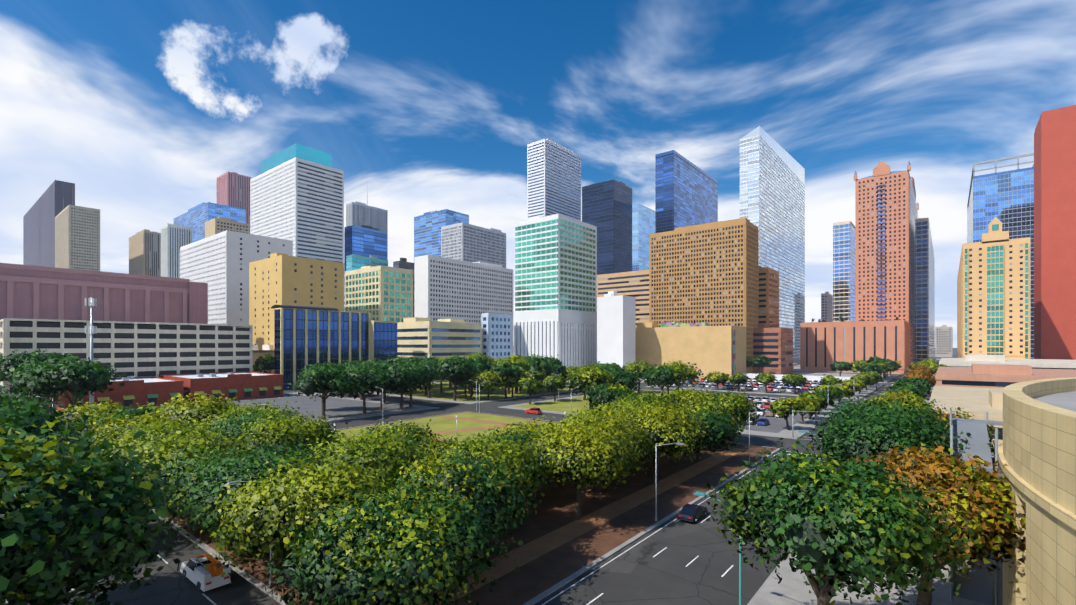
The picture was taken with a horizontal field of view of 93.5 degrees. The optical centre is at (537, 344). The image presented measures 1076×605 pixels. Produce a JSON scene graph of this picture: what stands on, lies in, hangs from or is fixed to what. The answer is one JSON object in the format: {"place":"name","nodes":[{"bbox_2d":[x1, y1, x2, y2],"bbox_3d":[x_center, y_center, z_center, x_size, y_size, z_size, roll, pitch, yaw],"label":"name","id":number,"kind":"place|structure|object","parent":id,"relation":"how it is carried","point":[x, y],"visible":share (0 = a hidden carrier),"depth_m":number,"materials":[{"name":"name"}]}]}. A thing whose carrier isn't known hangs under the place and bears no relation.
{"place":"outdoors","nodes":[
{"label":"outdoors","id":0,"kind":"place"},
{"bbox_2d":[23,180,74,266],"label":"skyscraper","id":1,"kind":"structure","parent":0,"point":[55,199],"depth_m":840.63,"materials":[{"name":"concrete"}]},
{"bbox_2d":[161,223,191,277],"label":"pale tower","id":2,"kind":"structure","parent":0,"point":[174,238],"depth_m":618.45,"materials":[{"name":"white concrete"}]},
{"bbox_2d":[101,411,776,604],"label":"park ground","id":3,"kind":"structure","parent":0,"point":[559,544],"depth_m":58.85,"materials":[{"name":"soil"}]},
{"bbox_2d":[86,416,522,604],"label":"trees","id":4,"kind":"object","parent":3,"relation":"on","point":[360,544],"visible":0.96,"depth_m":35.85,"materials":[{"name":"green plant"}]},
{"bbox_2d":[190,399,540,560],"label":"trees","id":5,"kind":"object","parent":3,"relation":"on","point":[492,486],"visible":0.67,"depth_m":46.88,"materials":[{"name":"green plant"}]},
{"bbox_2d":[55,382,764,467],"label":"trees","id":6,"kind":"object","parent":3,"relation":"on","point":[726,414],"visible":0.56,"depth_m":84.54,"materials":[{"name":"green plant"}]},
{"bbox_2d":[407,395,713,537],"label":"trees","id":7,"kind":"object","parent":3,"relation":"on","point":[594,449],"visible":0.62,"depth_m":58.22,"materials":[{"name":"green plant"}]},
{"bbox_2d":[15,359,1001,604],"bbox_3d":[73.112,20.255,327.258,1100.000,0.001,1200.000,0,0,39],"label":"roads","id":8,"kind":"structure","parent":0,"point":[639,574],"depth_m":45.97,"materials":[{"name":"grey asphalt"}]},
{"bbox_2d":[180,553,230,591],"bbox_3d":[-28.529,19.082,43.386,6.030,2.354,2.080,0,0,39],"label":"utility pickup","id":9,"kind":"object","parent":8,"relation":"on","point":[198,573],"visible":0.9,"depth_m":42.07,"materials":[{"name":"paint"}]},
{"bbox_2d":[71,385,885,604],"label":"road markings","id":10,"kind":"object","parent":8,"relation":"on","point":[208,598],"visible":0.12,"depth_m":47.02,"materials":[{"name":"paint"}]},
{"bbox_2d":[677,504,707,522],"bbox_3d":[18.097,19.512,59.166,1.930,1.494,4.760,0,0,39],"label":"car","id":11,"kind":"object","parent":8,"relation":"on","point":[688,512],"visible":0.96,"depth_m":58.06,"materials":[{"name":"paint"}]},
{"bbox_2d":[0,0,1075,347],"label":"sky","id":12,"kind":"structure","parent":0,"point":[422,106],"materials":[{"name":"blue"}]},
{"bbox_2d":[513,346,957,358],"bbox_3d":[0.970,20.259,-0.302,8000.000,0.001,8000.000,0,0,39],"label":"ground","id":13,"kind":"structure","parent":0,"point":[955,354],"depth_m":934.71,"materials":[{"name":"grey concrete"}]},
{"bbox_2d":[55,205,99,270],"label":"beige tower","id":14,"kind":"structure","parent":13,"relation":"on","point":[77,237],"depth_m":652.14,"materials":[{"name":"beige concrete"}]},
{"bbox_2d":[0,263,207,323],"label":"building","id":15,"kind":"structure","parent":13,"relation":"on","point":[35,292],"depth_m":253.82,"materials":[{"name":"pink concrete"}]},
{"bbox_2d":[0,318,252,404],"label":"garage","id":16,"kind":"structure","parent":13,"relation":"on","point":[145,349],"depth_m":191.70,"materials":[{"name":"concrete"}]},
{"bbox_2d":[129,229,160,276],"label":"tan tower","id":17,"kind":"structure","parent":13,"relation":"on","point":[144,251],"depth_m":700.38,"materials":[{"name":"beige concrete"}]},
{"bbox_2d":[174,202,245,242],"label":"skyscraper","id":18,"kind":"structure","parent":13,"relation":"on","point":[196,218],"depth_m":919.89,"materials":[{"name":"blue glass"}]},
{"bbox_2d":[205,217,249,237],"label":"tan tower","id":19,"kind":"structure","parent":13,"relation":"on","point":[214,226],"depth_m":604.37,"materials":[{"name":"beige concrete"}]},
{"bbox_2d":[216,172,250,233],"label":"pink tower","id":20,"kind":"structure","parent":13,"relation":"on","point":[232,189],"depth_m":955.25,"materials":[{"name":"pink concrete"}]},
{"bbox_2d":[180,230,292,327],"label":"white building","id":21,"kind":"structure","parent":13,"relation":"on","point":[218,263],"depth_m":366.40,"materials":[{"name":"white concrete"}]},
{"bbox_2d":[249,345,273,373],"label":"tan building","id":22,"kind":"structure","parent":13,"relation":"on","point":[266,350],"depth_m":278.81,"materials":[{"name":"brick"}]},
{"bbox_2d":[249,253,343,349],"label":"yellow building","id":23,"kind":"structure","parent":13,"relation":"on","point":[279,279],"depth_m":301.40,"materials":[{"name":"yellow concrete"}]},
{"bbox_2d":[250,143,343,262],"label":"skyscraper","id":24,"kind":"structure","parent":13,"relation":"on","point":[296,194],"depth_m":497.23,"materials":[{"name":"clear glass"}]},
{"bbox_2d":[271,305,397,389],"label":"office building","id":25,"kind":"structure","parent":13,"relation":"on","point":[304,336],"depth_m":237.52,"materials":[{"name":"blue glass"}]},
{"bbox_2d":[344,225,386,310],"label":"skyscraper","id":26,"kind":"structure","parent":13,"relation":"on","point":[365,241],"depth_m":527.21,"materials":[{"name":"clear glass"}]},
{"bbox_2d":[346,193,387,259],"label":"grey tower","id":27,"kind":"structure","parent":13,"relation":"on","point":[359,214],"depth_m":764.48,"materials":[{"name":"grey concrete"}]},
{"bbox_2d":[346,254,387,270],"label":"teal building","id":28,"kind":"structure","parent":13,"relation":"on","point":[354,262],"depth_m":453.75,"materials":[{"name":"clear glass"}]},
{"bbox_2d":[345,265,412,321],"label":"cream building","id":29,"kind":"structure","parent":13,"relation":"on","point":[382,293],"depth_m":338.10,"materials":[{"name":"green concrete"}]},
{"bbox_2d":[393,258,413,316],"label":"dark grey building","id":30,"kind":"structure","parent":13,"relation":"on","point":[403,263],"depth_m":423.92,"materials":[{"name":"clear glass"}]},
{"bbox_2d":[0,348,844,419],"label":"trees","id":31,"kind":"object","parent":13,"relation":"on","point":[74,377],"visible":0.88,"depth_m":143.09,"materials":[{"name":"green plant"}]},
{"bbox_2d":[253,353,610,398],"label":"trees","id":32,"kind":"object","parent":13,"relation":"on","point":[481,364],"visible":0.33,"depth_m":202.12,"materials":[{"name":"green plant"}]},
{"bbox_2d":[397,317,481,381],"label":"office building","id":33,"kind":"structure","parent":13,"relation":"on","point":[417,337],"depth_m":280.15,"materials":[{"name":"beige concrete"}]},
{"bbox_2d":[414,209,468,256],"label":"skyscraper","id":34,"kind":"structure","parent":13,"relation":"on","point":[427,232],"depth_m":698.08,"materials":[{"name":"blue glass"}]},
{"bbox_2d":[414,255,512,354],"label":"white building","id":35,"kind":"structure","parent":13,"relation":"on","point":[448,288],"depth_m":424.37,"materials":[{"name":"white concrete"}]},
{"bbox_2d":[64,381,867,432],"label":"parking lots","id":36,"kind":"structure","parent":13,"relation":"on","point":[337,407],"depth_m":161.66,"materials":[{"name":"grey asphalt"}]},
{"bbox_2d":[84,297,96,406],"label":"cell tower","id":37,"kind":"structure","parent":36,"relation":"on","point":[92,329],"depth_m":147.09,"materials":[{"name":"white metal"}]},
{"bbox_2d":[672,378,822,392],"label":"parked cars","id":38,"kind":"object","parent":36,"relation":"on","point":[778,385],"visible":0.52,"depth_m":235.01,"materials":[{"name":"paint"}]},
{"bbox_2d":[714,394,785,425],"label":"cars","id":39,"kind":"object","parent":36,"relation":"on","point":[763,421],"visible":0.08,"depth_m":144.86,"materials":[{"name":"paint"}]},
{"bbox_2d":[441,222,505,267],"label":"office building","id":40,"kind":"structure","parent":13,"relation":"on","point":[462,241],"depth_m":575.48,"materials":[{"name":"grey concrete"}]},
{"bbox_2d":[481,313,511,359],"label":"blue grey building","id":41,"kind":"structure","parent":13,"relation":"on","point":[496,336],"depth_m":304.39,"materials":[{"name":"concrete"}]},
{"bbox_2d":[4,359,1002,604],"bbox_3d":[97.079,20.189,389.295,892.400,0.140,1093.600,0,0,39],"label":"block pavements","id":42,"kind":"structure","parent":13,"relation":"on","point":[791,588],"depth_m":44.86,"materials":[{"name":"grey concrete"}]},
{"bbox_2d":[0,375,198,604],"bbox_3d":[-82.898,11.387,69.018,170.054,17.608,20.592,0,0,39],"label":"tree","id":43,"kind":"object","parent":42,"relation":"on","point":[67,519],"visible":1,"depth_m":22.29,"materials":[{"name":"green plant"}]},
{"bbox_2d":[40,376,183,411],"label":"brick shop","id":44,"kind":"structure","parent":42,"relation":"on","point":[133,391],"depth_m":161.18,"materials":[{"name":"red brick"}]},
{"bbox_2d":[159,371,282,402],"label":"brick shop","id":45,"kind":"structure","parent":42,"relation":"on","point":[246,385],"depth_m":184.72,"materials":[{"name":"red brick"}]},
{"bbox_2d":[9,369,910,604],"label":"street lights","id":46,"kind":"object","parent":42,"relation":"on","point":[695,493],"visible":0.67,"depth_m":57.68},
{"bbox_2d":[369,382,698,413],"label":"lawn block","id":47,"kind":"structure","parent":42,"relation":"on","point":[563,405],"depth_m":199.72,"materials":[{"name":"green plant"}]},
{"bbox_2d":[605,354,950,378],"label":"trees","id":48,"kind":"object","parent":42,"relation":"on","point":[857,365],"visible":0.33,"depth_m":289.16,"materials":[{"name":"green plant"}]},
{"bbox_2d":[792,386,888,437],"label":"traffic signals","id":49,"kind":"object","parent":42,"relation":"on","point":[816,422],"visible":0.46,"depth_m":109.18,"materials":[{"name":"black metal"}]},
{"bbox_2d":[694,391,1025,604],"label":"street trees","id":50,"kind":"object","parent":42,"relation":"on","point":[879,488],"visible":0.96,"depth_m":29.72,"materials":[{"name":"green plant"}]},
{"bbox_2d":[950,410,1002,604],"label":"arena stair","id":51,"kind":"object","parent":42,"relation":"on","point":[976,587],"visible":0.21,"depth_m":41.91,"materials":[{"name":"grey concrete"}]},
{"bbox_2d":[527,139,580,220],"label":"white tower","id":52,"kind":"structure","parent":13,"relation":"on","point":[553,177],"depth_m":635.37,"materials":[{"name":"white concrete"}]},
{"bbox_2d":[514,309,596,367],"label":"building base","id":53,"kind":"object","parent":13,"relation":"on","point":[545,332],"visible":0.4,"depth_m":311.97,"materials":[{"name":"white concrete"}]},
{"bbox_2d":[515,214,596,329],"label":"residential tower","id":54,"kind":"structure","parent":13,"relation":"on","point":[555,261],"depth_m":312.92,"materials":[{"name":"green glass"}]},
{"bbox_2d":[582,179,631,274],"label":"navy tower","id":55,"kind":"structure","parent":13,"relation":"on","point":[607,208],"depth_m":572.60,"materials":[{"name":"blue glass"}]},
{"bbox_2d":[597,291,634,367],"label":"building","id":56,"kind":"structure","parent":13,"relation":"on","point":[615,328],"depth_m":306.43,"materials":[{"name":"white concrete"}]},
{"bbox_2d":[597,270,648,327],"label":"brown building bands","id":57,"kind":"object","parent":13,"relation":"on","point":[635,284],"visible":0.06,"depth_m":402.88,"materials":[{"name":"concrete"}]},
{"bbox_2d":[334,352,938,406],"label":"trees","id":58,"kind":"object","parent":13,"relation":"on","point":[457,365],"visible":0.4,"depth_m":181.32,"materials":[{"name":"green plant"}]},
{"bbox_2d":[632,203,654,270],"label":"skyscraper","id":59,"kind":"structure","parent":13,"relation":"on","point":[643,222],"depth_m":860.86,"materials":[{"name":"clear glass"}]},
{"bbox_2d":[655,150,717,232],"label":"skyscraper","id":60,"kind":"structure","parent":13,"relation":"on","point":[686,192],"depth_m":640.57,"materials":[{"name":"blue glass"}]},
{"bbox_2d":[635,321,745,378],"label":"low-rise building","id":61,"kind":"structure","parent":13,"relation":"on","point":[708,348],"depth_m":301.72,"materials":[{"name":"paint"}]},
{"bbox_2d":[649,218,758,373],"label":"office building","id":62,"kind":"structure","parent":13,"relation":"on","point":[707,273],"depth_m":349.05,"materials":[{"name":"concrete"}]},
{"bbox_2d":[525,382,893,414],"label":"kerb cars","id":63,"kind":"object","parent":13,"relation":"on","point":[535,410],"visible":0.15,"depth_m":146.95,"materials":[{"name":"paint"}]},
{"bbox_2d":[759,266,778,327],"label":"orange building bands","id":64,"kind":"object","parent":13,"relation":"on","point":[768,296],"visible":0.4,"depth_m":355.74,"materials":[{"name":"orange concrete"}]},
{"bbox_2d":[740,126,804,359],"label":"skyscraper","id":65,"kind":"structure","parent":13,"relation":"on","point":[772,189],"depth_m":585.49,"materials":[{"name":"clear glass"}]},
{"bbox_2d":[753,323,793,374],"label":"red brown building","id":66,"kind":"structure","parent":13,"relation":"on","point":[774,343],"depth_m":338.92,"materials":[{"name":"concrete"}]},
{"bbox_2d":[821,292,832,321],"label":"pinkish building","id":67,"kind":"structure","parent":13,"relation":"on","point":[826,306],"depth_m":710.81,"materials":[{"name":"grey concrete"}]},
{"bbox_2d":[833,221,854,321],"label":"skyscraper","id":68,"kind":"structure","parent":13,"relation":"on","point":[844,269],"depth_m":490.14,"materials":[{"name":"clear glass"}]},
{"bbox_2d":[769,359,937,429],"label":"trees","id":69,"kind":"object","parent":13,"relation":"on","point":[918,381],"visible":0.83,"depth_m":151.45,"materials":[{"name":"green plant"}]},
{"bbox_2d":[800,320,914,372],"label":"building podium","id":70,"kind":"object","parent":13,"relation":"on","point":[823,345],"visible":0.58,"depth_m":375.42,"materials":[{"name":"concrete"}]},
{"bbox_2d":[812,316,898,321],"bbox_3d":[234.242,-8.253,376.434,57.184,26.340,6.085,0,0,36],"label":"rooftop plants","id":71,"kind":"object","parent":70,"relation":"attached to","point":[840,317],"visible":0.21,"depth_m":380.30,"materials":[{"name":"green plant"}]},
{"bbox_2d":[854,161,918,362],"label":"brick tower","id":72,"kind":"structure","parent":13,"relation":"on","point":[886,211],"depth_m":416.63,"materials":[{"name":"red brick"}]},
{"bbox_2d":[915,218,934,362],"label":"dark tower","id":73,"kind":"structure","parent":13,"relation":"on","point":[924,302],"depth_m":439.51,"materials":[{"name":"blue glass"}]},
{"bbox_2d":[935,325,952,356],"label":"building","id":74,"kind":"structure","parent":13,"relation":"on","point":[943,340],"depth_m":818.21,"materials":[{"name":"white concrete"}]},
{"bbox_2d":[929,386,1002,452],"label":"block","id":75,"kind":"structure","parent":13,"relation":"on","point":[977,402],"depth_m":107.67,"materials":[{"name":"beige concrete"}]},
{"bbox_2d":[957,217,1029,358],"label":"high-rise building","id":76,"kind":"structure","parent":13,"relation":"on","point":[993,297],"depth_m":294.79,"materials":[{"name":"beige concrete"}]},
{"bbox_2d":[967,153,1033,358],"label":"skyscraper","id":77,"kind":"structure","parent":13,"relation":"on","point":[1006,198],"depth_m":471.86,"materials":[{"name":"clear glass"}]},
{"bbox_2d":[935,364,1075,387],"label":"block","id":78,"kind":"structure","parent":13,"relation":"on","point":[988,376],"depth_m":173.23,"materials":[{"name":"white concrete"}]},
{"bbox_2d":[998,377,1075,604],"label":"building","id":79,"kind":"structure","parent":13,"relation":"on","point":[1037,450],"depth_m":26.19,"materials":[{"name":"stone"}]},
{"bbox_2d":[1034,105,1075,359],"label":"red tower","id":80,"kind":"structure","parent":13,"relation":"on","point":[1055,234],"depth_m":331.73,"materials":[{"name":"red concrete"}]},
{"bbox_2d":[742,373,874,384],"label":"lot screen wall","id":81,"kind":"structure","parent":0,"point":[779,377],"depth_m":272.29,"materials":[{"name":"white concrete"}]},
{"bbox_2d":[939,355,1075,369],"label":"flat roof","id":82,"kind":"structure","parent":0,"point":[968,360],"depth_m":248.58,"materials":[{"name":"beige concrete"}]}
]}

